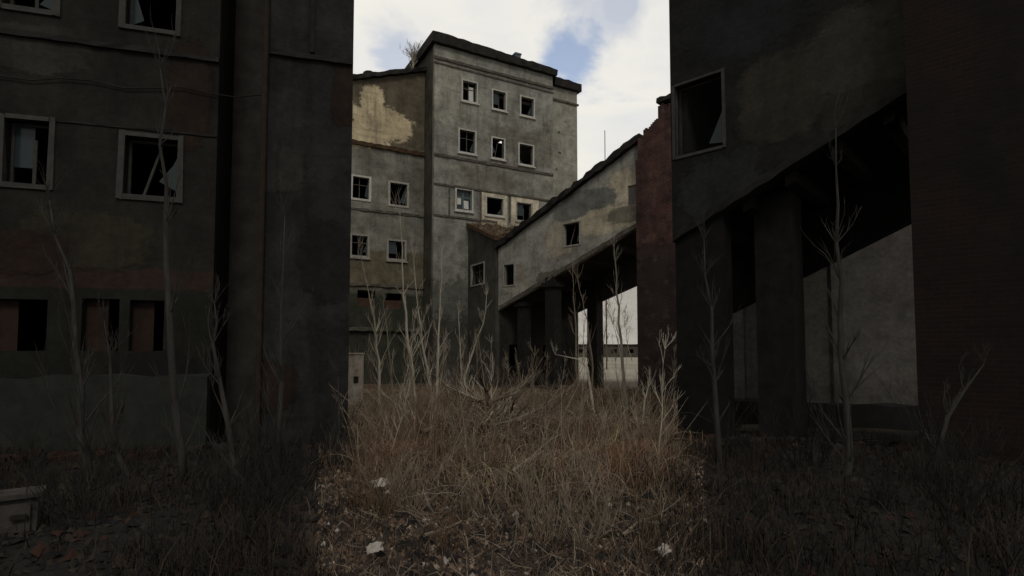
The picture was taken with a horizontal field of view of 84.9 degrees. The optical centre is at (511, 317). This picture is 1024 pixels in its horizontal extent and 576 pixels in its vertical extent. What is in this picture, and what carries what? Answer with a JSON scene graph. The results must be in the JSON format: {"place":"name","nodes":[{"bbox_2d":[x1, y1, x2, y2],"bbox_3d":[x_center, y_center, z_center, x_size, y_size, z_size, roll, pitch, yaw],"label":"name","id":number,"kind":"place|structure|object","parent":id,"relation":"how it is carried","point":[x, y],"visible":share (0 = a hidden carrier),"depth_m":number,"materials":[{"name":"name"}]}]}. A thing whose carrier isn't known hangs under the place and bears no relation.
{"place":"outdoors","nodes":[
{"label":"outdoors","id":0,"kind":"place"},
{"bbox_2d":[353,0,669,180],"label":"sky","id":1,"kind":"structure","parent":0,"point":[618,51],"materials":[{"name":"white"}]},
{"bbox_2d":[0,357,1023,575],"bbox_3d":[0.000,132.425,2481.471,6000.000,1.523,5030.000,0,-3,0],"label":"ground","id":2,"kind":"structure","parent":0,"point":[630,368],"depth_m":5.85,"materials":[{"name":"plant"}]},
{"bbox_2d":[0,485,46,532],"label":"metal cabinet","id":3,"kind":"object","parent":2,"relation":"on","point":[14,507],"visible":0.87,"depth_m":5.20,"materials":[{"name":"grey metal"}]},
{"bbox_2d":[0,372,126,527],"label":"bare shrub","id":4,"kind":"object","parent":2,"relation":"on","point":[84,475],"visible":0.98,"depth_m":5.35,"materials":[{"name":"brown plant"}]},
{"bbox_2d":[31,153,134,482],"bbox_3d":[-6.165,-0.016,7.976,1.300,4.882,0.864,2,-3,-27],"label":"sapling","id":5,"kind":"object","parent":2,"relation":"on","point":[78,363],"visible":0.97,"depth_m":7.89,"materials":[{"name":"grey plant"}]},
{"bbox_2d":[96,295,137,475],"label":"sapling","id":6,"kind":"object","parent":2,"relation":"on","point":[115,418],"visible":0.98,"depth_m":8.14,"materials":[{"name":"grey plant"}]},
{"bbox_2d":[134,1,205,484],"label":"sapling","id":7,"kind":"object","parent":2,"relation":"on","point":[175,398],"visible":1,"depth_m":7.35,"materials":[{"name":"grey plant"}]},
{"bbox_2d":[0,0,353,454],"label":"workshop","id":8,"kind":"structure","parent":2,"relation":"on","point":[262,97],"depth_m":11.34,"materials":[{"name":"paint"}]},
{"bbox_2d":[0,113,55,190],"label":"window","id":9,"kind":"structure","parent":8,"relation":"in","point":[24,146],"depth_m":10.68,"materials":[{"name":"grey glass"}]},
{"bbox_2d":[0,0,60,17],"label":"window","id":10,"kind":"structure","parent":8,"relation":"in","point":[55,5],"depth_m":10.75,"materials":[{"name":"grey glass"}]},
{"bbox_2d":[115,129,183,202],"bbox_3d":[-7.234,-2.996,11.304,1.156,1.388,0.401,1,-3,-17],"label":"window","id":11,"kind":"structure","parent":8,"relation":"in","point":[175,171],"depth_m":11.25,"materials":[{"name":"grey glass"}]},
{"bbox_2d":[118,0,181,36],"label":"window","id":12,"kind":"structure","parent":8,"relation":"in","point":[134,18],"depth_m":11.37,"materials":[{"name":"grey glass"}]},
{"bbox_2d":[178,274,261,492],"bbox_3d":[-3.741,0.885,7.381,0.980,2.955,0.804,1,-3,-12],"label":"sapling","id":13,"kind":"object","parent":2,"relation":"on","point":[224,407],"visible":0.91,"depth_m":7.20,"materials":[{"name":"grey plant"}]},
{"bbox_2d":[190,421,250,513],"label":"bare shrub","id":14,"kind":"object","parent":2,"relation":"on","point":[210,490],"visible":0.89,"depth_m":5.90,"materials":[{"name":"brown plant"}]},
{"bbox_2d":[189,401,318,508],"bbox_3d":[-2.865,1.492,6.175,1.233,1.391,0.947,2,-4,-34],"label":"bare shrub","id":15,"kind":"object","parent":2,"relation":"on","point":[249,470],"visible":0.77,"depth_m":6.12,"materials":[{"name":"brown plant"}]},
{"bbox_2d":[210,377,329,529],"bbox_3d":[-2.548,1.388,5.839,1.065,1.562,1.226,-2,-3,27],"label":"bare shrub","id":16,"kind":"object","parent":2,"relation":"on","point":[255,500],"visible":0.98,"depth_m":5.72,"materials":[{"name":"brown plant"}]},
{"bbox_2d":[219,392,327,486],"bbox_3d":[-3.390,1.489,7.593,1.422,1.662,1.093,-2,-3,29],"label":"bare shrub","id":17,"kind":"object","parent":2,"relation":"on","point":[253,424],"visible":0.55,"depth_m":7.44,"materials":[{"name":"brown plant"}]},
{"bbox_2d":[236,173,313,487],"bbox_3d":[-3.266,0.141,7.388,1.028,4.409,0.847,0,-3,0],"label":"sapling","id":18,"kind":"object","parent":2,"relation":"on","point":[279,375],"visible":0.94,"depth_m":7.47,"materials":[{"name":"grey plant"}]},
{"bbox_2d":[260,389,363,488],"bbox_3d":[-2.683,1.644,7.562,1.303,1.416,0.850,1,-3,-18],"label":"bare shrub","id":19,"kind":"object","parent":2,"relation":"on","point":[293,454],"visible":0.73,"depth_m":7.41,"materials":[{"name":"brown plant"}]},
{"bbox_2d":[320,355,356,468],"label":"sapling","id":20,"kind":"object","parent":2,"relation":"on","point":[335,448],"visible":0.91,"depth_m":8.67,"materials":[{"name":"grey plant"}]},
{"bbox_2d":[348,353,364,407],"bbox_3d":[-7.851,3.063,27.258,1.192,2.696,0.916,0,-3,-8],"label":"metal cabinet","id":21,"kind":"object","parent":2,"relation":"on","point":[356,369],"visible":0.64,"depth_m":26.91,"materials":[{"name":"metal"}]},
{"bbox_2d":[319,395,411,511],"bbox_3d":[-1.528,1.472,6.112,0.718,1.352,0.935,-3,-4,43],"label":"bare shrub","id":22,"kind":"object","parent":2,"relation":"on","point":[371,468],"visible":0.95,"depth_m":6.11,"materials":[{"name":"brown plant"}]},
{"bbox_2d":[338,430,418,499],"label":"bare shrub","id":23,"kind":"object","parent":2,"relation":"on","point":[405,459],"visible":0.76,"depth_m":6.47,"materials":[{"name":"brown plant"}]},
{"bbox_2d":[353,453,403,519],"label":"bare shrub","id":24,"kind":"object","parent":2,"relation":"on","point":[385,499],"visible":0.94,"depth_m":5.67,"materials":[{"name":"brown plant"}]},
{"bbox_2d":[356,233,401,415],"bbox_3d":[-4.788,0.352,20.284,1.178,6.974,1.662,-3,-4,42],"label":"sapling","id":25,"kind":"object","parent":2,"relation":"on","point":[375,329],"visible":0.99,"depth_m":19.97,"materials":[{"name":"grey plant"}]},
{"bbox_2d":[377,288,393,410],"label":"sapling","id":26,"kind":"object","parent":2,"relation":"on","point":[390,371],"visible":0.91,"depth_m":21.90,"materials":[{"name":"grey plant"}]},
{"bbox_2d":[349,67,426,383],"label":"factory wing","id":27,"kind":"structure","parent":2,"relation":"on","point":[388,117],"depth_m":46.01,"materials":[{"name":"grey concrete"}]},
{"bbox_2d":[350,233,370,259],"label":"window","id":28,"kind":"structure","parent":27,"relation":"in","point":[367,249],"depth_m":44.93,"materials":[{"name":"grey paint"}]},
{"bbox_2d":[351,174,371,201],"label":"window","id":29,"kind":"structure","parent":27,"relation":"in","point":[368,178],"depth_m":45.18,"materials":[{"name":"white paint"}]},
{"bbox_2d":[385,239,407,262],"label":"window","id":30,"kind":"structure","parent":27,"relation":"in","point":[391,247],"depth_m":46.31,"materials":[{"name":"grey paint"}]},
{"bbox_2d":[388,180,408,207],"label":"window","id":31,"kind":"structure","parent":27,"relation":"in","point":[403,198],"depth_m":46.71,"materials":[{"name":"paint"}]},
{"bbox_2d":[400,39,421,67],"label":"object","id":32,"kind":"object","parent":27,"relation":"on","point":[412,54],"visible":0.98,"depth_m":48.66,"materials":[{"name":"grey plant"}]},
{"bbox_2d":[378,369,414,447],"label":"sapling","id":33,"kind":"object","parent":2,"relation":"on","point":[405,403],"visible":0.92,"depth_m":9.62,"materials":[{"name":"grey plant"}]},
{"bbox_2d":[371,344,440,442],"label":"bare shrub","id":34,"kind":"object","parent":2,"relation":"on","point":[408,401],"visible":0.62,"depth_m":11.86,"materials":[{"name":"brown plant"}]},
{"bbox_2d":[387,185,430,413],"bbox_3d":[-3.492,-0.523,19.307,1.118,8.331,1.562,-1,-3,26],"label":"sapling","id":35,"kind":"object","parent":2,"relation":"on","point":[407,341],"visible":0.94,"depth_m":19.08,"materials":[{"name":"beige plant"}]},
{"bbox_2d":[392,306,426,407],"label":"sapling","id":36,"kind":"object","parent":2,"relation":"on","point":[415,315],"visible":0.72,"depth_m":23.22,"materials":[{"name":"grey plant"}]},
{"bbox_2d":[384,437,464,514],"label":"bare shrub","id":37,"kind":"object","parent":2,"relation":"on","point":[415,501],"visible":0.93,"depth_m":5.99,"materials":[{"name":"brown plant"}]},
{"bbox_2d":[409,236,443,408],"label":"sapling","id":38,"kind":"object","parent":2,"relation":"on","point":[428,369],"visible":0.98,"depth_m":20.90,"materials":[{"name":"grey plant"}]},
{"bbox_2d":[398,407,454,468],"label":"bare shrub","id":39,"kind":"object","parent":2,"relation":"on","point":[420,440],"visible":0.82,"depth_m":8.48,"materials":[{"name":"brown plant"}]},
{"bbox_2d":[425,340,453,425],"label":"sapling","id":40,"kind":"object","parent":2,"relation":"on","point":[439,392],"visible":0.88,"depth_m":14.15,"materials":[{"name":"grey plant"}]},
{"bbox_2d":[433,244,447,399],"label":"sapling","id":41,"kind":"object","parent":2,"relation":"on","point":[438,348],"visible":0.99,"depth_m":23.07,"materials":[{"name":"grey plant"}]},
{"bbox_2d":[406,484,481,536],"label":"fallen branch","id":42,"kind":"object","parent":2,"relation":"on","point":[431,532],"visible":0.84,"depth_m":4.83,"materials":[{"name":"brown wood"}]},
{"bbox_2d":[411,350,485,453],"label":"bare shrub","id":43,"kind":"object","parent":2,"relation":"on","point":[437,415],"visible":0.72,"depth_m":9.70,"materials":[{"name":"brown plant"}]},
{"bbox_2d":[420,489,476,552],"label":"bare shrub","id":44,"kind":"object","parent":2,"relation":"on","point":[443,531],"visible":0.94,"depth_m":4.55,"materials":[{"name":"brown plant"}]},
{"bbox_2d":[422,352,495,431],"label":"bare shrub","id":45,"kind":"object","parent":2,"relation":"on","point":[459,395],"visible":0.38,"depth_m":14.84,"materials":[{"name":"brown plant"}]},
{"bbox_2d":[454,299,471,394],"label":"sapling","id":46,"kind":"object","parent":2,"relation":"on","point":[461,366],"visible":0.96,"depth_m":24.25,"materials":[{"name":"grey plant"}]},
{"bbox_2d":[452,279,491,405],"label":"sapling","id":47,"kind":"object","parent":2,"relation":"on","point":[472,352],"visible":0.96,"depth_m":23.99,"materials":[{"name":"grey plant"}]},
{"bbox_2d":[389,30,581,384],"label":"factory tower","id":48,"kind":"structure","parent":2,"relation":"on","point":[481,102],"depth_m":47.82,"materials":[{"name":"paint"}]},
{"bbox_2d":[454,187,474,213],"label":"window","id":49,"kind":"structure","parent":48,"relation":"in","point":[462,198],"depth_m":47.05,"materials":[{"name":"white paint"}]},
{"bbox_2d":[457,127,477,156],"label":"window","id":50,"kind":"structure","parent":48,"relation":"in","point":[473,148],"depth_m":47.46,"materials":[{"name":"white paint"}]},
{"bbox_2d":[460,78,479,105],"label":"window","id":51,"kind":"structure","parent":48,"relation":"in","point":[470,90],"depth_m":47.78,"materials":[{"name":"white paint"}]},
{"bbox_2d":[485,195,505,218],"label":"window","id":52,"kind":"structure","parent":48,"relation":"in","point":[501,213],"depth_m":48.46,"materials":[{"name":"white paint"}]},
{"bbox_2d":[490,136,506,161],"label":"window","id":53,"kind":"structure","parent":48,"relation":"in","point":[495,138],"depth_m":48.70,"materials":[{"name":"white paint"}]},
{"bbox_2d":[491,88,507,113],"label":"window","id":54,"kind":"structure","parent":48,"relation":"in","point":[495,99],"depth_m":49.05,"materials":[{"name":"white paint"}]},
{"bbox_2d":[515,201,532,222],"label":"window","id":55,"kind":"structure","parent":48,"relation":"in","point":[519,207],"depth_m":49.80,"materials":[{"name":"paint"}]},
{"bbox_2d":[517,142,535,168],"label":"window","id":56,"kind":"structure","parent":48,"relation":"in","point":[520,163],"depth_m":50.06,"materials":[{"name":"white paint"}]},
{"bbox_2d":[519,95,535,119],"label":"window","id":57,"kind":"structure","parent":48,"relation":"in","point":[530,111],"depth_m":50.50,"materials":[{"name":"white paint"}]},
{"bbox_2d":[446,385,524,462],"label":"bare shrub","id":58,"kind":"object","parent":2,"relation":"on","point":[463,433],"visible":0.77,"depth_m":8.98,"materials":[{"name":"brown plant"}]},
{"bbox_2d":[473,330,499,398],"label":"sapling","id":59,"kind":"object","parent":2,"relation":"on","point":[481,362],"visible":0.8,"depth_m":23.80,"materials":[{"name":"grey plant"}]},
{"bbox_2d":[372,344,604,441],"bbox_3d":[-0.636,1.861,13.476,5.906,2.458,4.419,0,-3,0],"label":"bare shrub","id":60,"kind":"object","parent":2,"relation":"on","point":[506,396],"visible":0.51,"depth_m":13.30,"materials":[{"name":"brown plant"}]},
{"bbox_2d":[457,463,519,513],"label":"bare shrub","id":61,"kind":"object","parent":2,"relation":"on","point":[475,499],"visible":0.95,"depth_m":6.08,"materials":[{"name":"brown plant"}]},
{"bbox_2d":[0,424,997,464],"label":"rubble","id":62,"kind":"object","parent":2,"relation":"on","point":[840,445],"visible":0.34,"depth_m":10.68,"materials":[{"name":"grey concrete"}]},
{"bbox_2d":[310,450,706,575],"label":"flattened grass","id":63,"kind":"structure","parent":2,"relation":"on","point":[524,531],"depth_m":5.12,"materials":[{"name":"plant"}]},
{"bbox_2d":[366,541,384,555],"bbox_3d":[-1.080,1.824,4.448,0.154,0.061,0.098,-6,33,-15],"label":"litter scrap","id":64,"kind":"object","parent":63,"relation":"on","point":[373,547],"visible":0.98,"depth_m":4.44,"materials":[{"name":"paper"}]},
{"bbox_2d":[656,543,671,556],"bbox_3d":[1.172,1.776,4.296,0.115,0.062,0.090,-15,38,-25],"label":"litter scrap","id":65,"kind":"object","parent":63,"relation":"on","point":[667,546],"visible":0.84,"depth_m":4.29,"materials":[{"name":"paper"}]},
{"bbox_2d":[0,440,1023,575],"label":"cinders","id":66,"kind":"object","parent":2,"relation":"on","point":[72,555],"visible":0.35,"depth_m":5.41,"materials":[{"name":"brown soil"}]},
{"bbox_2d":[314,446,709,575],"bbox_3d":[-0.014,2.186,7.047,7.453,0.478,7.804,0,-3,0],"label":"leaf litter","id":67,"kind":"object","parent":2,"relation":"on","point":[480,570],"visible":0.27,"depth_m":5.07,"materials":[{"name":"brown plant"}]},
{"bbox_2d":[323,416,705,575],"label":"twigs","id":68,"kind":"object","parent":2,"relation":"on","point":[482,553],"visible":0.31,"depth_m":4.59,"materials":[{"name":"brown plant"}]},
{"bbox_2d":[309,372,723,518],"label":"dry grass","id":69,"kind":"structure","parent":2,"relation":"on","point":[643,449],"depth_m":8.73,"materials":[{"name":"plant"}]},
{"bbox_2d":[466,223,577,387],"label":"factory annex","id":70,"kind":"object","parent":2,"relation":"on","point":[500,327],"visible":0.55,"depth_m":43.89,"materials":[{"name":"paint"}]},
{"bbox_2d":[472,222,512,236],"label":"roof rubble","id":71,"kind":"object","parent":70,"relation":"on","point":[485,227],"visible":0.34,"depth_m":45.00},
{"bbox_2d":[502,454,544,535],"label":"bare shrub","id":72,"kind":"object","parent":2,"relation":"on","point":[533,473],"visible":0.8,"depth_m":5.07,"materials":[{"name":"brown plant"}]},
{"bbox_2d":[516,341,548,435],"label":"sapling","id":73,"kind":"object","parent":2,"relation":"on","point":[532,379],"visible":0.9,"depth_m":12.74,"materials":[{"name":"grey plant"}]},
{"bbox_2d":[519,442,602,546],"bbox_3d":[0.483,1.562,4.876,0.903,0.977,0.589,-3,-4,43],"label":"bare shrub","id":74,"kind":"object","parent":2,"relation":"on","point":[549,516],"visible":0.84,"depth_m":4.93,"materials":[{"name":"brown plant"}]},
{"bbox_2d":[530,429,592,486],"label":"bare shrub","id":75,"kind":"object","parent":2,"relation":"on","point":[572,461],"visible":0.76,"depth_m":7.29,"materials":[{"name":"brown plant"}]},
{"bbox_2d":[494,133,641,389],"bbox_3d":[5.091,-2.618,39.912,12.435,16.628,5.749,-3,-4,43],"label":"conveyor gallery","id":76,"kind":"object","parent":2,"relation":"on","point":[545,244],"visible":0.84,"depth_m":38.92,"materials":[{"name":"paint"}]},
{"bbox_2d":[503,263,514,286],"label":"window","id":77,"kind":"structure","parent":76,"relation":"in","point":[509,264],"depth_m":41.85,"materials":[{"name":"grey paint"}]},
{"bbox_2d":[562,220,580,247],"bbox_3d":[4.107,-5.639,37.857,1.569,1.686,0.399,-3,-4,43],"label":"window","id":78,"kind":"structure","parent":76,"relation":"in","point":[563,232],"depth_m":37.96,"materials":[{"name":"grey paint"}]},
{"bbox_2d":[567,259,582,401],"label":"sapling","id":79,"kind":"object","parent":2,"relation":"on","point":[576,363],"visible":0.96,"depth_m":27.98,"materials":[{"name":"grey plant"}]},
{"bbox_2d":[551,343,606,418],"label":"sapling","id":80,"kind":"object","parent":2,"relation":"on","point":[589,381],"visible":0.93,"depth_m":16.91,"materials":[{"name":"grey plant"}]},
{"bbox_2d":[549,474,611,556],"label":"bare shrub","id":81,"kind":"object","parent":2,"relation":"on","point":[564,492],"visible":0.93,"depth_m":4.46,"materials":[{"name":"brown plant"}]},
{"bbox_2d":[571,259,594,400],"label":"sapling","id":82,"kind":"object","parent":2,"relation":"on","point":[589,345],"visible":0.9,"depth_m":28.96,"materials":[{"name":"grey plant"}]},
{"bbox_2d":[552,421,620,461],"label":"fallen branch","id":83,"kind":"object","parent":2,"relation":"on","point":[616,434],"visible":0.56,"depth_m":9.53,"materials":[{"name":"wood"}]},
{"bbox_2d":[564,441,631,530],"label":"bare shrub","id":84,"kind":"object","parent":2,"relation":"on","point":[606,501],"visible":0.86,"depth_m":5.42,"materials":[{"name":"brown plant"}]},
{"bbox_2d":[578,344,637,356],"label":"long shed","id":85,"kind":"structure","parent":2,"relation":"on","point":[633,349],"depth_m":168.38,"materials":[{"name":"concrete"}]},
{"bbox_2d":[607,199,627,413],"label":"sapling","id":86,"kind":"object","parent":2,"relation":"on","point":[621,353],"visible":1,"depth_m":19.01,"materials":[{"name":"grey plant"}]},
{"bbox_2d":[599,402,643,482],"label":"bare shrub","id":87,"kind":"object","parent":2,"relation":"on","point":[636,456],"visible":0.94,"depth_m":7.53,"materials":[{"name":"brown plant"}]},
{"bbox_2d":[600,368,653,416],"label":"bare shrub","id":88,"kind":"object","parent":2,"relation":"on","point":[632,394],"visible":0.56,"depth_m":18.34,"materials":[{"name":"brown plant"}]},
{"bbox_2d":[630,366,655,434],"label":"sapling","id":89,"kind":"object","parent":2,"relation":"on","point":[644,397],"visible":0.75,"depth_m":13.90,"materials":[{"name":"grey plant"}]},
{"bbox_2d":[617,420,682,464],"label":"bare shrub","id":90,"kind":"object","parent":2,"relation":"on","point":[655,442],"visible":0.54,"depth_m":8.65,"materials":[{"name":"brown plant"}]},
{"bbox_2d":[620,466,682,537],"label":"fallen branch","id":91,"kind":"object","parent":2,"relation":"on","point":[630,528],"visible":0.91,"depth_m":5.30,"materials":[{"name":"brown wood"}]},
{"bbox_2d":[630,401,680,442],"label":"bare shrub","id":92,"kind":"object","parent":2,"relation":"on","point":[656,421],"visible":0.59,"depth_m":11.70,"materials":[{"name":"brown plant"}]},
{"bbox_2d":[635,93,677,398],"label":"brick pier","id":93,"kind":"structure","parent":2,"relation":"on","point":[656,279],"depth_m":32.91,"materials":[{"name":"brick"}]},
{"bbox_2d":[651,329,685,454],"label":"sapling","id":94,"kind":"object","parent":2,"relation":"on","point":[662,377],"visible":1,"depth_m":9.29,"materials":[{"name":"grey plant"}]},
{"bbox_2d":[691,204,741,463],"bbox_3d":[3.428,0.271,9.591,0.794,4.552,0.726,0,-3,0],"label":"sapling","id":95,"kind":"object","parent":2,"relation":"on","point":[716,417],"visible":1,"depth_m":9.47,"materials":[{"name":"grey plant"}]},
{"bbox_2d":[711,389,761,458],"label":"bare shrub","id":96,"kind":"object","parent":2,"relation":"on","point":[728,440],"visible":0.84,"depth_m":10.27,"materials":[{"name":"brown plant"}]},
{"bbox_2d":[669,0,910,437],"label":"loading gallery","id":97,"kind":"object","parent":2,"relation":"on","point":[755,88],"visible":0.9,"depth_m":13.22,"materials":[{"name":"paint"}]},
{"bbox_2d":[671,67,725,159],"bbox_3d":[4.660,-4.971,13.867,1.372,1.934,0.322,-3,-4,43],"label":"window","id":98,"kind":"structure","parent":97,"relation":"in","point":[719,135],"depth_m":13.91,"materials":[{"name":"grey glass"}]},
{"bbox_2d":[786,380,843,468],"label":"bare shrub","id":99,"kind":"object","parent":2,"relation":"on","point":[823,449],"visible":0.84,"depth_m":9.17,"materials":[{"name":"brown plant"}]},
{"bbox_2d":[733,225,918,430],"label":"concrete store","id":100,"kind":"structure","parent":2,"relation":"on","point":[878,289],"depth_m":16.98,"materials":[{"name":"concrete"}]},
{"bbox_2d":[799,61,889,474],"bbox_3d":[5.082,-0.736,8.598,1.162,6.427,0.909,-2,-3,27],"label":"sapling","id":101,"kind":"object","parent":2,"relation":"on","point":[845,398],"visible":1,"depth_m":8.62,"materials":[{"name":"grey plant"}]},
{"bbox_2d":[896,412,981,502],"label":"bare shrub","id":102,"kind":"object","parent":2,"relation":"on","point":[946,468],"visible":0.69,"depth_m":6.20,"materials":[{"name":"brown plant"}]},
{"bbox_2d":[871,367,1014,488],"bbox_3d":[5.659,1.467,7.436,0.790,1.602,1.514,3,-4,-40],"label":"bare shrub","id":103,"kind":"object","parent":2,"relation":"on","point":[971,455],"visible":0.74,"depth_m":7.25,"materials":[{"name":"brown plant"}]},
{"bbox_2d":[905,340,991,482],"bbox_3d":[5.921,1.318,7.642,1.268,2.035,0.624,1,-3,-24],"label":"sapling","id":104,"kind":"object","parent":2,"relation":"on","point":[954,404],"visible":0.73,"depth_m":7.62,"materials":[{"name":"grey plant"}]},
{"bbox_2d":[903,0,1023,464],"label":"soot pier","id":105,"kind":"structure","parent":2,"relation":"on","point":[964,63],"depth_m":9.74,"materials":[{"name":"black brick"}]},
{"bbox_2d":[906,418,1023,525],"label":"bare shrub","id":106,"kind":"object","parent":2,"relation":"on","point":[962,500],"visible":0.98,"depth_m":5.55,"materials":[{"name":"brown plant"}]},
{"bbox_2d":[578,286,637,343],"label":"spoil hill","id":107,"kind":"structure","parent":0,"point":[629,299],"depth_m":247.33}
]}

